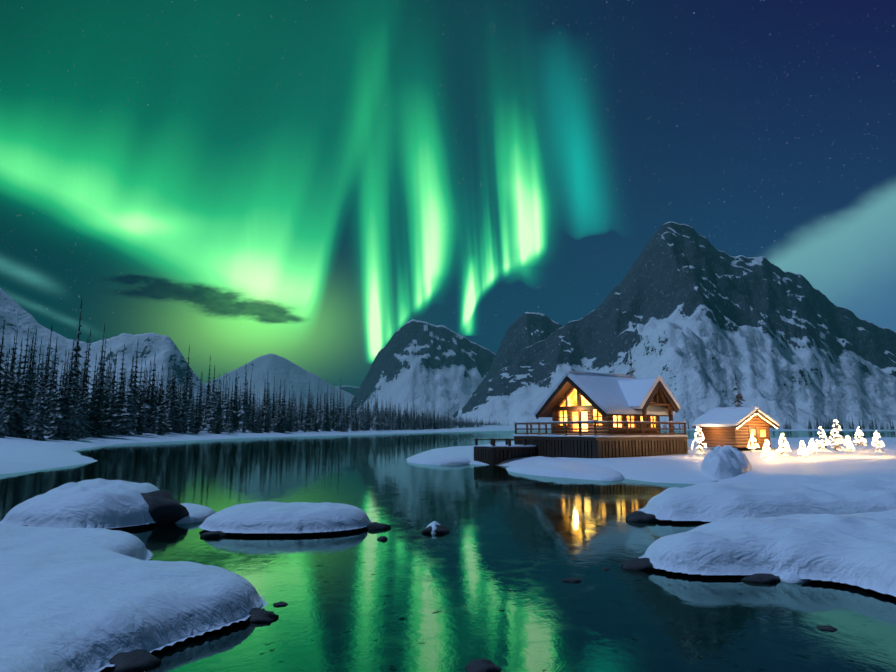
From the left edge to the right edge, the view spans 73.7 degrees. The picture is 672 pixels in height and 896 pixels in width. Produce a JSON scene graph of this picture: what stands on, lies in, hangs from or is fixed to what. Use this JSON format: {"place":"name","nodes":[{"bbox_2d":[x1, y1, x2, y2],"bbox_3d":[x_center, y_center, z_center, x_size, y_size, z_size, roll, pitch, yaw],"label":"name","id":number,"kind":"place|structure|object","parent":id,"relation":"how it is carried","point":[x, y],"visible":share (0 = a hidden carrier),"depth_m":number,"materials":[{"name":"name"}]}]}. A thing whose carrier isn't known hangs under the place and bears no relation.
{"place":"outdoors","nodes":[
{"label":"outdoors","id":0,"kind":"place"},
{"bbox_2d":[0,288,214,405],"bbox_3d":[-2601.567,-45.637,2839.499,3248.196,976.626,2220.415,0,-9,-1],"label":"mountain","id":1,"kind":"structure","parent":0,"point":[164,350],"depth_m":3085.27,"materials":[{"name":"snow"}]},
{"bbox_2d":[106,524,149,529],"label":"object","id":2,"kind":"object","parent":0,"point":[127,527],"visible":0.02,"depth_m":15.26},
{"bbox_2d":[204,354,353,415],"bbox_3d":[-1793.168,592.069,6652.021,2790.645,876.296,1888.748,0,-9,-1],"label":"pyramid mountain","id":3,"kind":"structure","parent":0,"point":[287,374],"depth_m":6802.78,"materials":[{"name":"snow"}]},
{"bbox_2d":[226,528,362,535],"bbox_3d":[-4.217,5.125,15.893,4.366,0.425,3.458,0,-9,-1],"label":"rock","id":4,"kind":"object","parent":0,"point":[284,534],"visible":0.02,"depth_m":14.36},
{"bbox_2d":[335,385,359,394],"bbox_3d":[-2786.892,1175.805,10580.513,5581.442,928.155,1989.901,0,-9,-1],"label":"hills","id":5,"kind":"structure","parent":0,"point":[348,389],"depth_m":10911.92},
{"bbox_2d":[345,319,495,420],"bbox_3d":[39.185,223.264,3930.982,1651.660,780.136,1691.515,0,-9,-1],"label":"mountain","id":6,"kind":"structure","parent":0,"point":[417,365],"depth_m":3929.41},
{"bbox_2d":[0,429,895,671],"bbox_3d":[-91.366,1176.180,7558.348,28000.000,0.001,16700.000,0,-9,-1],"label":"lake water","id":7,"kind":"structure","parent":0,"point":[496,565],"depth_m":10.24,"materials":[{"name":"liquid"}]},
{"bbox_2d":[0,478,158,528],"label":"snow mound","id":8,"kind":"object","parent":7,"relation":"in","point":[99,503],"visible":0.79,"depth_m":15.23,"materials":[{"name":"snow"}]},
{"bbox_2d":[100,649,160,671],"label":"edge boulder","id":9,"kind":"object","parent":7,"relation":"in","point":[138,660],"visible":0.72,"depth_m":6.42,"materials":[{"name":"stone"}]},
{"bbox_2d":[141,490,188,525],"bbox_3d":[-8.027,4.875,16.315,1.546,1.222,1.360,-7,-11,38],"label":"rock","id":10,"kind":"object","parent":7,"relation":"on","point":[165,507],"visible":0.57,"depth_m":16.06,"materials":[{"name":"stone"}]},
{"bbox_2d":[176,503,215,523],"bbox_3d":[-7.718,5.307,17.745,1.982,0.533,3.268,0,-9,-1],"label":"snow mound","id":11,"kind":"object","parent":7,"relation":"in","point":[198,513],"visible":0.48,"depth_m":16.86,"materials":[{"name":"snow"}]},
{"bbox_2d":[200,531,225,536],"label":"edge boulder","id":12,"kind":"object","parent":7,"relation":"in","point":[214,534],"visible":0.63,"depth_m":14.17,"materials":[{"name":"stone"}]},
{"bbox_2d":[243,607,278,622],"bbox_3d":[-2.597,3.825,8.111,0.584,0.228,0.409,0,-9,-1],"label":"edge boulder","id":13,"kind":"object","parent":7,"relation":"in","point":[259,614],"visible":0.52,"depth_m":8.03,"materials":[{"name":"stone"}]},
{"bbox_2d":[199,501,371,532],"bbox_3d":[-4.217,4.708,15.957,4.366,0.507,3.458,0,-9,-1],"label":"snow mound","id":14,"kind":"object","parent":7,"relation":"in","point":[279,517],"visible":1,"depth_m":14.74,"materials":[{"name":"snow"}]},
{"bbox_2d":[363,522,390,529],"bbox_3d":[-1.884,4.971,15.477,0.682,0.278,0.560,-5,-10,31],"label":"edge boulder","id":15,"kind":"object","parent":7,"relation":"in","point":[375,526],"visible":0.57,"depth_m":15.31,"materials":[{"name":"stone"}]},
{"bbox_2d":[421,525,449,533],"bbox_3d":[-0.316,4.908,14.929,0.715,0.386,0.664,0,-9,-1],"label":"stone","id":16,"kind":"object","parent":7,"relation":"in","point":[440,529],"visible":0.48,"depth_m":14.71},
{"bbox_2d":[465,658,501,671],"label":"stone","id":17,"kind":"object","parent":7,"relation":"in","point":[481,665],"visible":0.98,"depth_m":6.34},
{"bbox_2d":[621,558,658,569],"bbox_3d":[3.570,4.287,11.094,0.737,0.324,0.545,0,-9,-1],"label":"edge boulder","id":18,"kind":"object","parent":7,"relation":"in","point":[639,564],"visible":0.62,"depth_m":10.93,"materials":[{"name":"stone"}]},
{"bbox_2d":[625,511,658,521],"bbox_3d":[5.454,5.185,16.833,0.955,0.460,0.702,0,-9,-1],"label":"edge boulder","id":19,"kind":"object","parent":7,"relation":"in","point":[638,516],"visible":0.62,"depth_m":16.64,"materials":[{"name":"stone"}]},
{"bbox_2d":[741,573,779,582],"bbox_3d":[5.313,4.143,10.125,0.636,0.208,0.405,4,-10,-23],"label":"edge boulder","id":20,"kind":"object","parent":7,"relation":"in","point":[762,578],"visible":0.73,"depth_m":10.04,"materials":[{"name":"stone"}]},
{"bbox_2d":[637,477,895,521],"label":"snow mound","id":21,"kind":"object","parent":7,"relation":"on","point":[707,502],"visible":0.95,"depth_m":16.76,"materials":[{"name":"snow"}]},
{"bbox_2d":[638,510,895,596],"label":"snow mound","id":22,"kind":"object","parent":7,"relation":"in","point":[858,549],"visible":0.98,"depth_m":10.57,"materials":[{"name":"snow"}]},
{"bbox_2d":[777,572,810,582],"bbox_3d":[6.022,4.234,10.356,0.853,0.386,0.893,0,-9,-1],"label":"snow mound","id":23,"kind":"object","parent":22,"relation":"on","point":[789,577],"visible":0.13,"depth_m":10.03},
{"bbox_2d":[816,625,836,630],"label":"stone","id":24,"kind":"object","parent":7,"relation":"in","point":[826,627],"visible":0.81,"depth_m":7.64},
{"bbox_2d":[0,425,895,483],"bbox_3d":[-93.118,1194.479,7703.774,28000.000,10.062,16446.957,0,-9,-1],"label":"snow sheet","id":25,"kind":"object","parent":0,"point":[18,454],"visible":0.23,"depth_m":42.44,"materials":[{"name":"snow"}]},
{"bbox_2d":[0,320,6,433],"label":"forest spruce","id":26,"kind":"object","parent":25,"relation":"on","point":[1,354],"visible":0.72,"depth_m":90.47,"materials":[{"name":"green plant"}]},
{"bbox_2d":[0,360,8,437],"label":"forest spruce","id":27,"kind":"object","parent":25,"relation":"on","point":[2,400],"visible":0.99,"depth_m":80.24,"materials":[{"name":"green plant"}]},
{"bbox_2d":[5,336,14,401],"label":"forest spruce","id":28,"kind":"object","parent":25,"relation":"on","point":[12,354],"visible":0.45,"depth_m":116.90,"materials":[{"name":"green plant"}]},
{"bbox_2d":[1,342,27,437],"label":"forest spruce","id":29,"kind":"object","parent":25,"relation":"on","point":[12,417],"visible":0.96,"depth_m":85.05,"materials":[{"name":"green plant"}]},
{"bbox_2d":[15,347,31,437],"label":"forest spruce","id":30,"kind":"object","parent":25,"relation":"on","point":[25,410],"visible":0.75,"depth_m":87.56,"materials":[{"name":"green plant"}]},
{"bbox_2d":[18,323,29,402],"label":"forest spruce","id":31,"kind":"object","parent":25,"relation":"on","point":[25,356],"visible":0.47,"depth_m":130.75,"materials":[{"name":"green plant"}]},
{"bbox_2d":[18,335,36,432],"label":"forest spruce","id":32,"kind":"object","parent":25,"relation":"on","point":[30,382],"visible":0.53,"depth_m":100.87,"materials":[{"name":"green plant"}]},
{"bbox_2d":[28,328,38,406],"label":"forest spruce","id":33,"kind":"object","parent":25,"relation":"on","point":[33,368],"visible":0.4,"depth_m":137.88,"materials":[{"name":"green plant"}]},
{"bbox_2d":[24,372,45,439],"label":"forest spruce","id":34,"kind":"object","parent":25,"relation":"on","point":[31,434],"visible":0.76,"depth_m":84.72,"materials":[{"name":"green plant"}]},
{"bbox_2d":[31,365,47,440],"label":"forest spruce","id":35,"kind":"object","parent":25,"relation":"on","point":[39,435],"visible":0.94,"depth_m":82.21,"materials":[{"name":"green plant"}]},
{"bbox_2d":[30,342,49,419],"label":"forest spruce","id":36,"kind":"object","parent":25,"relation":"on","point":[45,369],"visible":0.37,"depth_m":120.03,"materials":[{"name":"green plant"}]},
{"bbox_2d":[27,326,53,424],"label":"forest spruce","id":37,"kind":"object","parent":25,"relation":"on","point":[48,360],"visible":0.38,"depth_m":125.65,"materials":[{"name":"green plant"}]},
{"bbox_2d":[42,365,55,435],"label":"forest spruce","id":38,"kind":"object","parent":25,"relation":"on","point":[47,417],"visible":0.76,"depth_m":99.64,"materials":[{"name":"green plant"}]},
{"bbox_2d":[42,346,59,418],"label":"forest spruce","id":39,"kind":"object","parent":25,"relation":"on","point":[48,390],"visible":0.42,"depth_m":108.89,"materials":[{"name":"green plant"}]},
{"bbox_2d":[44,333,58,413],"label":"forest spruce","id":40,"kind":"object","parent":25,"relation":"on","point":[53,371],"visible":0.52,"depth_m":109.26,"materials":[{"name":"green plant"}]},
{"bbox_2d":[49,358,58,425],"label":"forest spruce","id":41,"kind":"object","parent":25,"relation":"on","point":[55,390],"visible":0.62,"depth_m":106.24,"materials":[{"name":"green plant"}]},
{"bbox_2d":[50,362,62,430],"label":"forest spruce","id":42,"kind":"object","parent":25,"relation":"on","point":[59,390],"visible":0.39,"depth_m":105.87,"materials":[{"name":"green plant"}]},
{"bbox_2d":[45,347,69,439],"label":"forest spruce","id":43,"kind":"object","parent":25,"relation":"on","point":[58,425],"visible":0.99,"depth_m":89.28,"materials":[{"name":"green plant"}]},
{"bbox_2d":[51,353,71,439],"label":"forest spruce","id":44,"kind":"object","parent":25,"relation":"on","point":[66,383],"visible":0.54,"depth_m":91.54,"materials":[{"name":"green plant"}]},
{"bbox_2d":[56,342,78,439],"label":"forest spruce","id":45,"kind":"object","parent":25,"relation":"on","point":[67,408],"visible":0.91,"depth_m":90.84,"materials":[{"name":"green plant"}]},
{"bbox_2d":[67,357,80,439],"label":"forest spruce","id":46,"kind":"object","parent":25,"relation":"on","point":[73,395],"visible":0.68,"depth_m":95.74,"materials":[{"name":"green plant"}]},
{"bbox_2d":[68,301,83,421],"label":"forest spruce","id":47,"kind":"object","parent":25,"relation":"on","point":[76,348],"visible":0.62,"depth_m":113.74,"materials":[{"name":"green plant"}]},
{"bbox_2d":[75,385,89,438],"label":"forest spruce","id":48,"kind":"object","parent":25,"relation":"on","point":[81,423],"visible":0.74,"depth_m":101.54,"materials":[{"name":"green plant"}]},
{"bbox_2d":[77,340,88,418],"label":"forest spruce","id":49,"kind":"object","parent":25,"relation":"on","point":[85,375],"visible":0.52,"depth_m":127.40,"materials":[{"name":"green plant"}]},
{"bbox_2d":[80,378,89,437],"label":"forest spruce","id":50,"kind":"object","parent":25,"relation":"on","point":[84,406],"visible":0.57,"depth_m":105.89,"materials":[{"name":"green plant"}]},
{"bbox_2d":[79,331,91,409],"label":"forest spruce","id":51,"kind":"object","parent":25,"relation":"on","point":[88,361],"visible":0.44,"depth_m":145.79,"materials":[{"name":"green plant"}]},
{"bbox_2d":[82,377,95,436],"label":"forest spruce","id":52,"kind":"object","parent":25,"relation":"on","point":[87,416],"visible":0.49,"depth_m":109.81,"materials":[{"name":"green plant"}]},
{"bbox_2d":[86,354,97,434],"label":"forest spruce","id":53,"kind":"object","parent":25,"relation":"on","point":[93,393],"visible":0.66,"depth_m":113.43,"materials":[{"name":"green plant"}]},
{"bbox_2d":[91,325,105,399],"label":"forest spruce","id":54,"kind":"object","parent":25,"relation":"on","point":[101,356],"visible":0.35,"depth_m":144.98,"materials":[{"name":"green plant"}]},
{"bbox_2d":[89,365,108,437],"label":"forest spruce","id":55,"kind":"object","parent":25,"relation":"on","point":[96,425],"visible":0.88,"depth_m":112.55,"materials":[{"name":"green plant"}]},
{"bbox_2d":[89,340,109,422],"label":"forest spruce","id":56,"kind":"object","parent":25,"relation":"on","point":[102,382],"visible":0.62,"depth_m":123.38,"materials":[{"name":"green plant"}]},
{"bbox_2d":[99,377,109,434],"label":"forest spruce","id":57,"kind":"object","parent":25,"relation":"on","point":[105,406],"visible":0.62,"depth_m":119.03,"materials":[{"name":"green plant"}]},
{"bbox_2d":[102,379,116,435],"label":"forest spruce","id":58,"kind":"object","parent":25,"relation":"on","point":[110,420],"visible":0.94,"depth_m":117.31,"materials":[{"name":"green plant"}]},
{"bbox_2d":[109,352,117,430],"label":"forest spruce","id":59,"kind":"object","parent":25,"relation":"on","point":[114,376],"visible":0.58,"depth_m":131.92,"materials":[{"name":"green plant"}]},
{"bbox_2d":[110,363,126,433],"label":"forest spruce","id":60,"kind":"object","parent":25,"relation":"on","point":[118,413],"visible":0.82,"depth_m":126.01,"materials":[{"name":"green plant"}]},
{"bbox_2d":[114,358,138,435],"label":"forest spruce","id":61,"kind":"object","parent":25,"relation":"on","point":[125,428],"visible":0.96,"depth_m":123.81,"materials":[{"name":"green plant"}]},
{"bbox_2d":[124,356,137,429],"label":"forest spruce","id":62,"kind":"object","parent":25,"relation":"on","point":[133,402],"visible":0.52,"depth_m":139.19,"materials":[{"name":"green plant"}]},
{"bbox_2d":[132,344,140,422],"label":"forest spruce","id":63,"kind":"object","parent":25,"relation":"on","point":[134,385],"visible":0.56,"depth_m":166.21,"materials":[{"name":"green plant"}]},
{"bbox_2d":[132,383,145,434],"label":"forest spruce","id":64,"kind":"object","parent":25,"relation":"on","point":[139,426],"visible":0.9,"depth_m":128.42,"materials":[{"name":"green plant"}]},
{"bbox_2d":[135,361,154,432],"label":"forest spruce","id":65,"kind":"object","parent":25,"relation":"on","point":[147,405],"visible":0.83,"depth_m":138.55,"materials":[{"name":"green plant"}]},
{"bbox_2d":[148,357,157,421],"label":"forest spruce","id":66,"kind":"object","parent":25,"relation":"on","point":[152,389],"visible":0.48,"depth_m":145.16,"materials":[{"name":"green plant"}]},
{"bbox_2d":[148,371,159,433],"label":"forest spruce","id":67,"kind":"object","parent":25,"relation":"on","point":[153,422],"visible":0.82,"depth_m":138.86,"materials":[{"name":"green plant"}]},
{"bbox_2d":[149,364,170,431],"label":"forest spruce","id":68,"kind":"object","parent":25,"relation":"on","point":[160,393],"visible":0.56,"depth_m":142.50,"materials":[{"name":"green plant"}]},
{"bbox_2d":[154,392,167,435],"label":"forest spruce","id":69,"kind":"object","parent":25,"relation":"on","point":[160,423],"visible":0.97,"depth_m":132.53,"materials":[{"name":"green plant"}]},
{"bbox_2d":[166,384,175,432],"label":"forest spruce","id":70,"kind":"object","parent":25,"relation":"on","point":[170,419],"visible":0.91,"depth_m":147.41,"materials":[{"name":"green plant"}]},
{"bbox_2d":[163,362,180,429],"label":"forest spruce","id":71,"kind":"object","parent":25,"relation":"on","point":[169,395],"visible":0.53,"depth_m":153.04,"materials":[{"name":"green plant"}]},
{"bbox_2d":[172,386,182,432],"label":"forest spruce","id":72,"kind":"object","parent":25,"relation":"on","point":[176,424],"visible":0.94,"depth_m":148.44,"materials":[{"name":"green plant"}]},
{"bbox_2d":[178,394,188,433],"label":"forest spruce","id":73,"kind":"object","parent":25,"relation":"on","point":[182,428],"visible":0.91,"depth_m":148.90,"materials":[{"name":"green plant"}]},
{"bbox_2d":[179,369,189,431],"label":"forest spruce","id":74,"kind":"object","parent":25,"relation":"on","point":[183,396],"visible":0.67,"depth_m":155.84,"materials":[{"name":"green plant"}]},
{"bbox_2d":[181,344,194,430],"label":"forest spruce","id":75,"kind":"object","parent":25,"relation":"on","point":[187,377],"visible":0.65,"depth_m":174.43,"materials":[{"name":"green plant"}]},
{"bbox_2d":[186,398,196,433],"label":"forest spruce","id":76,"kind":"object","parent":25,"relation":"on","point":[191,429],"visible":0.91,"depth_m":160.00,"materials":[{"name":"green plant"}]},
{"bbox_2d":[193,393,200,433],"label":"forest spruce","id":77,"kind":"object","parent":25,"relation":"on","point":[196,421],"visible":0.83,"depth_m":163.56,"materials":[{"name":"green plant"}]},
{"bbox_2d":[202,354,211,421],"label":"forest spruce","id":78,"kind":"object","parent":25,"relation":"on","point":[204,407],"visible":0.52,"depth_m":205.58,"materials":[{"name":"green plant"}]},
{"bbox_2d":[201,366,216,430],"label":"forest spruce","id":79,"kind":"object","parent":25,"relation":"on","point":[210,407],"visible":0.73,"depth_m":182.25,"materials":[{"name":"green plant"}]},
{"bbox_2d":[205,395,216,433],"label":"forest spruce","id":80,"kind":"object","parent":25,"relation":"on","point":[211,427],"visible":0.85,"depth_m":167.51,"materials":[{"name":"green plant"}]},
{"bbox_2d":[211,384,222,433],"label":"forest spruce","id":81,"kind":"object","parent":25,"relation":"on","point":[218,425],"visible":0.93,"depth_m":166.57,"materials":[{"name":"green plant"}]},
{"bbox_2d":[220,388,232,431],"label":"forest spruce","id":82,"kind":"object","parent":25,"relation":"on","point":[226,424],"visible":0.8,"depth_m":178.21,"materials":[{"name":"green plant"}]},
{"bbox_2d":[228,383,235,431],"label":"forest spruce","id":83,"kind":"object","parent":25,"relation":"on","point":[231,405],"visible":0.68,"depth_m":184.22,"materials":[{"name":"green plant"}]},
{"bbox_2d":[230,378,240,431],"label":"forest spruce","id":84,"kind":"object","parent":25,"relation":"on","point":[236,425],"visible":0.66,"depth_m":193.24,"materials":[{"name":"green plant"}]},
{"bbox_2d":[238,371,249,429],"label":"forest spruce","id":85,"kind":"object","parent":25,"relation":"on","point":[243,410],"visible":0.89,"depth_m":212.79,"materials":[{"name":"green plant"}]},
{"bbox_2d":[248,402,256,432],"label":"forest spruce","id":86,"kind":"object","parent":25,"relation":"on","point":[252,423],"visible":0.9,"depth_m":193.61,"materials":[{"name":"green plant"}]},
{"bbox_2d":[262,376,271,426],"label":"forest spruce","id":87,"kind":"object","parent":25,"relation":"on","point":[266,399],"visible":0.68,"depth_m":224.26,"materials":[{"name":"green plant"}]},
{"bbox_2d":[269,376,276,429],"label":"forest spruce","id":88,"kind":"object","parent":25,"relation":"on","point":[273,409],"visible":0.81,"depth_m":216.30,"materials":[{"name":"green plant"}]},
{"bbox_2d":[277,398,286,432],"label":"forest spruce","id":89,"kind":"object","parent":25,"relation":"on","point":[281,430],"visible":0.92,"depth_m":208.85,"materials":[{"name":"green plant"}]},
{"bbox_2d":[316,395,322,429],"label":"forest spruce","id":90,"kind":"object","parent":25,"relation":"on","point":[320,422],"visible":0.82,"depth_m":262.81,"materials":[{"name":"green plant"}]},
{"bbox_2d":[332,391,340,430],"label":"forest spruce","id":91,"kind":"object","parent":25,"relation":"on","point":[336,427],"visible":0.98,"depth_m":263.38,"materials":[{"name":"green plant"}]},
{"bbox_2d":[339,394,345,431],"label":"forest spruce","id":92,"kind":"object","parent":25,"relation":"on","point":[342,425],"visible":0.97,"depth_m":264.83,"materials":[{"name":"green plant"}]},
{"bbox_2d":[407,455,470,464],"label":"snow mound","id":93,"kind":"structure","parent":25,"relation":"on","point":[442,460],"depth_m":43.77,"materials":[{"name":"snow"}]},
{"bbox_2d":[506,459,624,480],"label":"shore snow lumps","id":94,"kind":"object","parent":25,"relation":"on","point":[559,468],"depth_m":32.74,"materials":[{"name":"snow"}]},
{"bbox_2d":[474,376,687,464],"bbox_3d":[9.723,6.478,44.206,13.113,7.046,8.926,5,-10,-31],"label":"cabin","id":95,"kind":"object","parent":25,"relation":"on","point":[569,399],"visible":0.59,"depth_m":43.02,"materials":[{"name":"brown wood"}]},
{"bbox_2d":[473,371,687,446],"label":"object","id":96,"kind":"structure","parent":95,"relation":"on","point":[616,394],"depth_m":43.66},
{"bbox_2d":[700,445,751,480],"bbox_3d":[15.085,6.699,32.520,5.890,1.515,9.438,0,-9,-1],"label":"boulder","id":97,"kind":"object","parent":25,"relation":"on","point":[723,462],"visible":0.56,"depth_m":28.71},
{"bbox_2d":[692,411,778,447],"bbox_3d":[25.170,8.171,52.396,5.211,3.106,4.700,4,-10,-24],"label":"hut","id":98,"kind":"object","parent":25,"relation":"on","point":[757,424],"visible":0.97,"depth_m":50.99,"materials":[{"name":"brown wood"}]},
{"bbox_2d":[732,373,744,406],"bbox_3d":[28.336,7.638,58.265,3.007,8.150,2.808,6,-10,-32],"label":"snowy spruce","id":99,"kind":"object","parent":25,"relation":"on","point":[738,397],"visible":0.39,"depth_m":58.29,"materials":[{"name":"white plant"}]},
{"bbox_2d":[692,420,884,457],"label":"fairy lights","id":100,"kind":"object","parent":25,"relation":"on","point":[801,442],"visible":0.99,"depth_m":40.53},
{"bbox_2d":[816,428,832,452],"bbox_3d":[26.651,7.380,42.598,1.050,1.845,0.890,-2,-9,12],"label":"lit tree","id":101,"kind":"object","parent":25,"relation":"on","point":[823,449],"visible":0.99,"depth_m":42.41,"materials":[{"name":"white plant"}]},
{"bbox_2d":[830,417,848,451],"bbox_3d":[29.762,7.438,45.588,1.492,2.728,1.319,8,-12,-43],"label":"lit tree","id":102,"kind":"object","parent":25,"relation":"on","point":[838,447],"visible":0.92,"depth_m":45.35,"materials":[{"name":"white plant"}]},
{"bbox_2d":[0,0,895,386],"label":"sky","id":103,"kind":"structure","parent":0,"point":[238,182],"materials":[{"name":"green"}]},
{"bbox_2d":[472,312,562,395],"bbox_3d":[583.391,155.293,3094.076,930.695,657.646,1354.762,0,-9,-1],"label":"mountain","id":104,"kind":"structure","parent":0,"point":[526,329],"depth_m":3265.00,"materials":[{"name":"stone"}]},
{"bbox_2d":[449,222,895,429],"bbox_3d":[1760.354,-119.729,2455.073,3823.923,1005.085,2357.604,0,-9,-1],"label":"mountain","id":105,"kind":"structure","parent":0,"point":[692,318],"depth_m":2465.17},
{"bbox_2d":[691,406,779,426],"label":"roof","id":106,"kind":"structure","parent":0,"point":[725,416],"depth_m":51.39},
{"bbox_2d":[659,569,891,595],"bbox_3d":[7.907,4.427,11.350,8.534,0.409,6.445,0,-9,-1],"label":"rock base","id":107,"kind":"object","parent":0,"point":[749,575],"depth_m":10.41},
{"bbox_3d":[-7.163,4.086,9.128,9.131,0.401,8.648,0,-9,-1],"label":"snow bank","id":108,"kind":"object","parent":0,"visible":0},
{"bbox_2d":[0,524,267,671],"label":"snowy bank","id":109,"kind":"structure","parent":108,"relation":"on","point":[84,599],"depth_m":7.58,"materials":[{"name":"snow"}]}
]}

